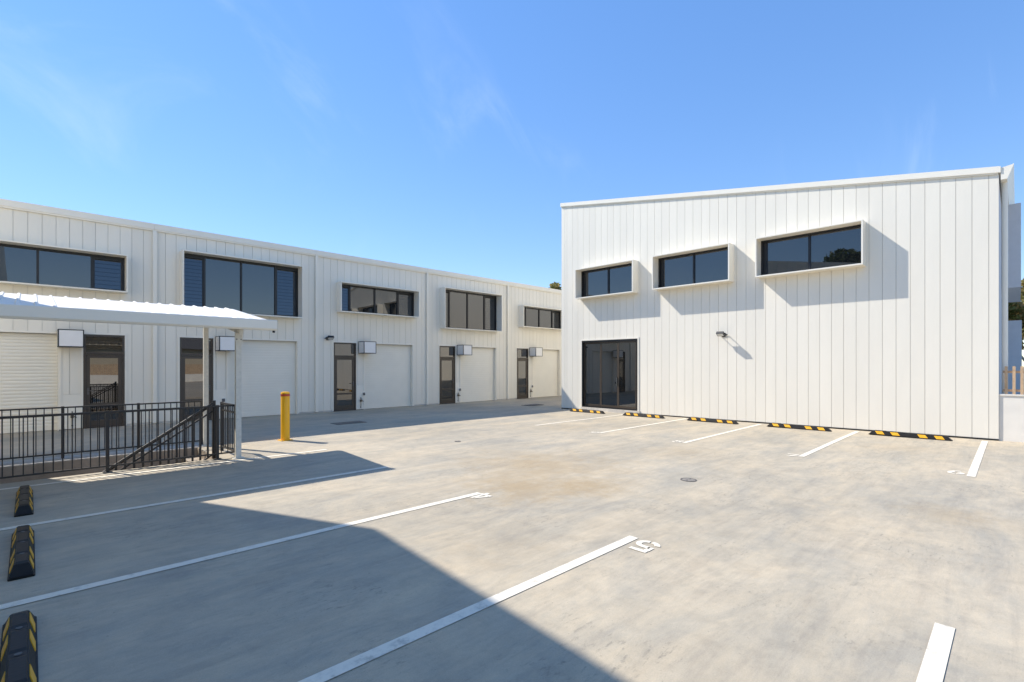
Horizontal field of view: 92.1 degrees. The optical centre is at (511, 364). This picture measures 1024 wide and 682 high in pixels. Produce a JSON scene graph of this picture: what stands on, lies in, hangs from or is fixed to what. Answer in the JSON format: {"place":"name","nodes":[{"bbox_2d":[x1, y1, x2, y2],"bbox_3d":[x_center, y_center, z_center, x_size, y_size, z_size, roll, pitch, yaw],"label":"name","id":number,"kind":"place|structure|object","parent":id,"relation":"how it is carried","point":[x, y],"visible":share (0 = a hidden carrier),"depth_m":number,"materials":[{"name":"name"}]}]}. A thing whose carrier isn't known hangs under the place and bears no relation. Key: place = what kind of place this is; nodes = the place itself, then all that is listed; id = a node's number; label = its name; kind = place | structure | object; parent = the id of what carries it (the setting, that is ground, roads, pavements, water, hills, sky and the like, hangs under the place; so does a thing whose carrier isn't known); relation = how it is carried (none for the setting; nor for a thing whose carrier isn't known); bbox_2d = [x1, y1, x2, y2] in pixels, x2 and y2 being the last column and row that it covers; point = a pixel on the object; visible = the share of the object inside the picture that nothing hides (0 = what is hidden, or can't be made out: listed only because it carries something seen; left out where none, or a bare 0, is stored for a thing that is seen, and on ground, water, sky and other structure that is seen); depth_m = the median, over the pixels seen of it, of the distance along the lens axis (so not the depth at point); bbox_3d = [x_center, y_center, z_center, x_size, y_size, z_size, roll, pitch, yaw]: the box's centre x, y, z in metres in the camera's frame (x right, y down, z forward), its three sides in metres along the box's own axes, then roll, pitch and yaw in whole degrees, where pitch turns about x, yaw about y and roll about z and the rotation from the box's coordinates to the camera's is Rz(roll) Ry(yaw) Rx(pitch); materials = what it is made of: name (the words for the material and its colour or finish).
{"place":"outdoors","nodes":[
{"label":"outdoors","id":0,"kind":"place"},
{"bbox_2d":[0,396,1023,681],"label":"concrete yard","id":1,"kind":"structure","parent":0,"point":[516,540],"depth_m":4.42,"materials":[{"name":"concrete"}]},
{"bbox_2d":[0,610,38,681],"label":"wheel stop","id":2,"kind":"object","parent":1,"relation":"on","point":[19,653],"visible":1,"depth_m":2.81,"materials":[{"name":"black rubber"}]},
{"bbox_2d":[7,525,35,581],"bbox_3d":[-4.414,1.647,4.454,0.160,0.105,1.500,0,0,-44],"label":"wheel stop","id":3,"kind":"object","parent":1,"relation":"on","point":[22,559],"visible":1,"depth_m":4.21,"materials":[{"name":"black rubber"}]},
{"bbox_2d":[14,485,33,516],"bbox_3d":[-6.007,1.647,6.084,0.160,0.105,1.500,0,0,-44],"label":"wheel stop","id":4,"kind":"object","parent":1,"relation":"on","point":[24,505],"visible":1,"depth_m":5.82,"materials":[{"name":"black rubber"}]},
{"bbox_2d":[0,443,206,467],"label":"kerb","id":5,"kind":"structure","parent":1,"relation":"on","point":[57,459],"depth_m":8.99,"materials":[{"name":"concrete"}]},
{"bbox_2d":[0,400,202,459],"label":"stair railing","id":6,"kind":"object","parent":5,"relation":"on","point":[138,446],"visible":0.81,"depth_m":9.25,"materials":[{"name":"black metal"}]},
{"bbox_2d":[0,448,211,483],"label":"stairwell","id":7,"kind":"object","parent":1,"relation":"in","point":[38,468],"visible":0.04,"depth_m":8.85,"materials":[{"name":"concrete"}]},
{"bbox_2d":[0,405,234,478],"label":"stair railing","id":8,"kind":"object","parent":1,"relation":"on","point":[107,465],"visible":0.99,"depth_m":7.96,"materials":[{"name":"black metal"}]},
{"bbox_2d":[0,292,277,458],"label":"stair canopy","id":9,"kind":"object","parent":1,"relation":"on","point":[41,307],"visible":0.99,"depth_m":8.30,"materials":[{"name":"metal"}]},
{"bbox_2d":[102,400,215,471],"bbox_3d":[-6.867,2.464,7.609,4.029,3.628,0.133,0,0,-44],"label":"stair handrail","id":10,"kind":"object","parent":1,"relation":"on","point":[167,440],"visible":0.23,"depth_m":8.58,"materials":[{"name":"black metal"}]},
{"bbox_2d":[220,402,234,456],"bbox_3d":[-5.399,1.218,9.419,0.050,0.965,1.000,0,0,-44],"label":"stair railing","id":11,"kind":"object","parent":1,"relation":"on","point":[224,410],"visible":0.66,"depth_m":9.56,"materials":[{"name":"black metal"}]},
{"bbox_2d":[0,198,561,433],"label":"warehouse row","id":12,"kind":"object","parent":1,"relation":"on","point":[417,325],"visible":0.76,"depth_m":16.08,"materials":[{"name":"white metal"}]},
{"bbox_2d":[0,332,58,433],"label":"roller door","id":13,"kind":"structure","parent":12,"relation":"in","point":[29,362],"depth_m":12.47,"materials":[{"name":"white metal"}]},
{"bbox_2d":[0,239,127,293],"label":"window","id":14,"kind":"structure","parent":12,"relation":"in","point":[21,263],"depth_m":12.80,"materials":[{"name":"black glass"}]},
{"bbox_2d":[57,329,83,347],"bbox_3d":[-11.387,-0.675,12.743,0.500,0.450,0.450,0,0,-44],"label":"sign box","id":15,"kind":"object","parent":12,"relation":"attached to","point":[73,338],"visible":1,"depth_m":12.59,"materials":[{"name":"white plastic"}]},
{"bbox_2d":[83,334,124,428],"bbox_3d":[-11.080,0.445,13.423,0.870,2.510,0.131,0,0,-44],"label":"door","id":16,"kind":"structure","parent":12,"relation":"in","point":[103,370],"depth_m":13.42,"materials":[{"name":"black glass"}]},
{"bbox_2d":[180,337,212,421],"bbox_3d":[-9.535,0.445,14.933,0.870,2.510,0.131,0,0,-44],"label":"door","id":17,"kind":"structure","parent":12,"relation":"in","point":[191,349],"depth_m":14.87,"materials":[{"name":"black glass"}]},
{"bbox_2d":[215,336,234,350],"bbox_3d":[-8.819,-0.645,15.252,0.500,0.450,0.450,0,0,-44],"label":"sign box","id":18,"kind":"object","parent":12,"relation":"attached to","point":[224,343],"visible":0.81,"depth_m":15.08,"materials":[{"name":"white plastic"}]},
{"bbox_2d":[180,249,302,318],"bbox_3d":[-8.490,-2.465,15.731,3.468,1.778,0.470,0,0,-44],"label":"window","id":19,"kind":"structure","parent":12,"relation":"in","point":[255,287],"depth_m":15.77,"materials":[{"name":"black glass"}]},
{"bbox_2d":[228,340,297,418],"bbox_3d":[-8.200,0.440,16.314,2.150,2.520,0.160,0,0,-44],"label":"roller door","id":20,"kind":"structure","parent":12,"relation":"in","point":[269,369],"depth_m":16.38,"materials":[{"name":"white metal"}]},
{"bbox_2d":[325,336,333,339],"bbox_3d":[-6.513,-0.959,17.628,0.242,0.158,0.317,0,0,-44],"label":"floodlight","id":21,"kind":"object","parent":12,"relation":"attached to","point":[329,338],"visible":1,"depth_m":17.54,"materials":[{"name":"black metal"}]},
{"bbox_2d":[333,342,355,411],"bbox_3d":[-6.173,0.445,18.217,0.870,2.510,0.131,0,0,-44],"label":"door","id":22,"kind":"structure","parent":12,"relation":"in","point":[344,353],"depth_m":18.22,"materials":[{"name":"black glass"}]},
{"bbox_2d":[358,341,375,353],"bbox_3d":[-5.436,-0.645,18.558,0.500,0.450,0.450,0,0,-44],"label":"sign box","id":23,"kind":"object","parent":12,"relation":"attached to","point":[366,347],"visible":1,"depth_m":18.41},
{"bbox_2d":[336,281,419,317],"bbox_3d":[-5.103,-2.450,19.040,3.338,1.088,0.470,0,0,-44],"label":"window","id":24,"kind":"structure","parent":12,"relation":"in","point":[354,298],"depth_m":19.06,"materials":[{"name":"black glass"}]},
{"bbox_2d":[365,344,412,408],"bbox_3d":[-4.888,0.440,19.550,2.150,2.520,0.160,0,0,-44],"label":"roller door","id":25,"kind":"structure","parent":12,"relation":"in","point":[389,371],"depth_m":19.63,"materials":[{"name":"white metal"}]},
{"bbox_2d":[439,346,454,403],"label":"door","id":26,"kind":"structure","parent":12,"relation":"in","point":[446,353],"depth_m":21.48,"materials":[{"name":"black glass"}]},
{"bbox_2d":[457,345,471,354],"bbox_3d":[-2.095,-0.645,21.821,0.500,0.450,0.450,0,0,-44],"label":"sign box","id":27,"kind":"object","parent":12,"relation":"attached to","point":[464,349],"visible":1,"depth_m":21.66,"materials":[{"name":"white plastic"}]},
{"bbox_2d":[440,287,501,331],"bbox_3d":[-1.812,-2.420,22.254,3.338,1.748,0.470,0,0,-44],"label":"window","id":28,"kind":"structure","parent":12,"relation":"in","point":[460,309],"depth_m":22.38,"materials":[{"name":"black glass"}]},
{"bbox_2d":[460,347,495,402],"bbox_3d":[-1.584,0.440,22.778,2.150,2.520,0.160,0,0,-44],"label":"roller door","id":29,"kind":"structure","parent":12,"relation":"in","point":[478,369],"depth_m":22.88,"materials":[{"name":"white metal"}]},
{"bbox_2d":[517,348,527,398],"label":"door","id":30,"kind":"structure","parent":12,"relation":"in","point":[522,354],"depth_m":24.77,"materials":[{"name":"black glass"}]},
{"bbox_2d":[529,347,542,356],"bbox_3d":[1.216,-0.645,25.057,0.500,0.450,0.450,0,0,-44],"label":"sign box","id":31,"kind":"object","parent":12,"relation":"attached to","point":[535,351],"visible":1,"depth_m":24.89,"materials":[{"name":"white plastic"}]},
{"bbox_2d":[518,305,561,329],"bbox_3d":[1.582,-2.400,25.570,3.268,1.068,0.470,0,0,-44],"label":"window","id":32,"kind":"structure","parent":12,"relation":"in","point":[528,316],"depth_m":25.57,"materials":[{"name":"black glass"}]},
{"bbox_2d":[533,349,559,397],"bbox_3d":[1.764,0.440,26.049,2.150,2.520,0.160,0,0,-44],"label":"roller door","id":33,"kind":"structure","parent":12,"relation":"in","point":[546,368],"depth_m":26.22,"materials":[{"name":"white metal"}]},
{"bbox_2d":[278,392,292,440],"bbox_3d":[-5.103,1.153,11.119,0.260,1.094,0.260,0,0,-44],"label":"bollard","id":34,"kind":"object","parent":1,"relation":"on","point":[285,416],"visible":1,"depth_m":11.04,"materials":[{"name":"yellow metal"}]},
{"bbox_2d":[330,421,364,424],"bbox_3d":[-4.761,1.696,14.418,0.900,0.008,0.480,0,0,-44],"label":"drain grate","id":35,"kind":"object","parent":1,"relation":"on","point":[342,423],"visible":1,"depth_m":14.46,"materials":[{"name":"metal"}]},
{"bbox_2d":[570,408,604,413],"bbox_3d":[2.696,1.664,17.732,0.160,0.105,1.500,0,0,-44],"label":"wheel stop","id":36,"kind":"object","parent":1,"relation":"on","point":[587,411],"visible":0.98,"depth_m":17.65,"materials":[{"name":"black rubber"}]},
{"bbox_2d":[623,412,664,418],"bbox_3d":[4.282,1.649,16.108,0.160,0.105,1.500,0,0,-44],"label":"wheel stop","id":37,"kind":"object","parent":1,"relation":"on","point":[643,415],"visible":1,"depth_m":16.03,"materials":[{"name":"black rubber"}]},
{"bbox_2d":[680,478,696,481],"bbox_3d":[2.602,1.695,7.282,0.230,0.010,0.230,0,0,-44],"label":"drain cover","id":38,"kind":"object","parent":1,"relation":"on","point":[688,479],"visible":1,"depth_m":7.28,"materials":[{"name":"metal"}]},
{"bbox_2d":[687,417,738,423],"bbox_3d":[5.869,1.633,14.485,0.160,0.105,1.500,0,0,-44],"label":"wheel stop","id":39,"kind":"object","parent":1,"relation":"on","point":[713,420],"visible":1,"depth_m":14.40,"materials":[{"name":"black rubber"}]},
{"bbox_2d":[560,163,1021,440],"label":"white hall","id":40,"kind":"structure","parent":1,"relation":"on","point":[871,303],"depth_m":13.42,"materials":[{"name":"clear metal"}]},
{"bbox_2d":[575,259,637,299],"bbox_3d":[3.376,-3.020,17.795,0.420,1.108,2.488,0,0,-44],"label":"window","id":41,"kind":"structure","parent":40,"relation":"in","point":[617,278],"depth_m":17.88,"materials":[{"name":"black glass"}]},
{"bbox_2d":[582,339,637,410],"bbox_3d":[3.529,0.345,17.917,0.150,2.490,2.400,0,0,-44],"label":"sliding door","id":42,"kind":"structure","parent":40,"relation":"in","point":[609,367],"depth_m":17.89,"materials":[{"name":"black glass"}]},
{"bbox_2d":[652,243,733,290],"bbox_3d":[5.626,-3.020,15.492,0.420,1.108,2.508,0,0,-44],"label":"window","id":43,"kind":"structure","parent":40,"relation":"in","point":[714,264],"depth_m":15.57,"materials":[{"name":"black glass"}]},
{"bbox_2d":[716,331,727,336],"bbox_3d":[6.283,-0.919,14.806,0.317,0.158,0.242,0,0,-44],"label":"floodlight","id":44,"kind":"object","parent":40,"relation":"attached to","point":[721,333],"visible":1,"depth_m":14.71,"materials":[{"name":"grey metal"}]},
{"bbox_2d":[755,219,865,278],"bbox_3d":[7.886,-3.020,13.178,0.420,1.108,2.518,0,0,-44],"label":"window","id":45,"kind":"structure","parent":40,"relation":"in","point":[838,246],"depth_m":13.21,"materials":[{"name":"black glass"}]},
{"bbox_2d":[1008,203,1020,301],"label":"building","id":46,"kind":"structure","parent":40,"relation":"in","point":[1014,210],"depth_m":12.28,"materials":[{"name":"white metal"}]},
{"bbox_2d":[767,423,831,431],"bbox_3d":[7.455,1.618,12.861,0.160,0.105,1.500,0,0,-44],"label":"wheel stop","id":47,"kind":"object","parent":1,"relation":"on","point":[802,427],"visible":1,"depth_m":12.78,"materials":[{"name":"black rubber"}]},
{"bbox_2d":[869,430,952,440],"bbox_3d":[9.034,1.603,11.244,0.160,0.105,1.500,0,0,-44],"label":"wheel stop","id":48,"kind":"object","parent":1,"relation":"on","point":[910,435],"visible":1,"depth_m":11.17,"materials":[{"name":"black rubber"}]},
{"bbox_2d":[999,394,1023,441],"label":"wall","id":49,"kind":"structure","parent":1,"relation":"on","point":[1011,417],"depth_m":10.57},
{"bbox_2d":[1003,366,1023,394],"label":"timber screen","id":50,"kind":"object","parent":49,"relation":"on","point":[1013,390],"visible":1,"depth_m":10.56,"materials":[{"name":"brown wood"}]},
{"bbox_2d":[0,0,1023,365],"label":"sky","id":51,"kind":"structure","parent":0,"point":[443,135],"materials":[{"name":"blue"}]},
{"bbox_3d":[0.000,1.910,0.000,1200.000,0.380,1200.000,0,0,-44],"label":"ground","id":52,"kind":"structure","parent":0,"visible":0},
{"bbox_2d":[549,282,561,289],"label":"tree","id":53,"kind":"object","parent":52,"relation":"on","point":[555,285],"visible":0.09,"depth_m":60.27,"materials":[{"name":"green plant"}]},
{"bbox_2d":[1008,277,1023,360],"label":"tree","id":54,"kind":"object","parent":52,"relation":"on","point":[1015,310],"visible":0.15,"depth_m":20.70,"materials":[{"name":"green plant"}]}
]}

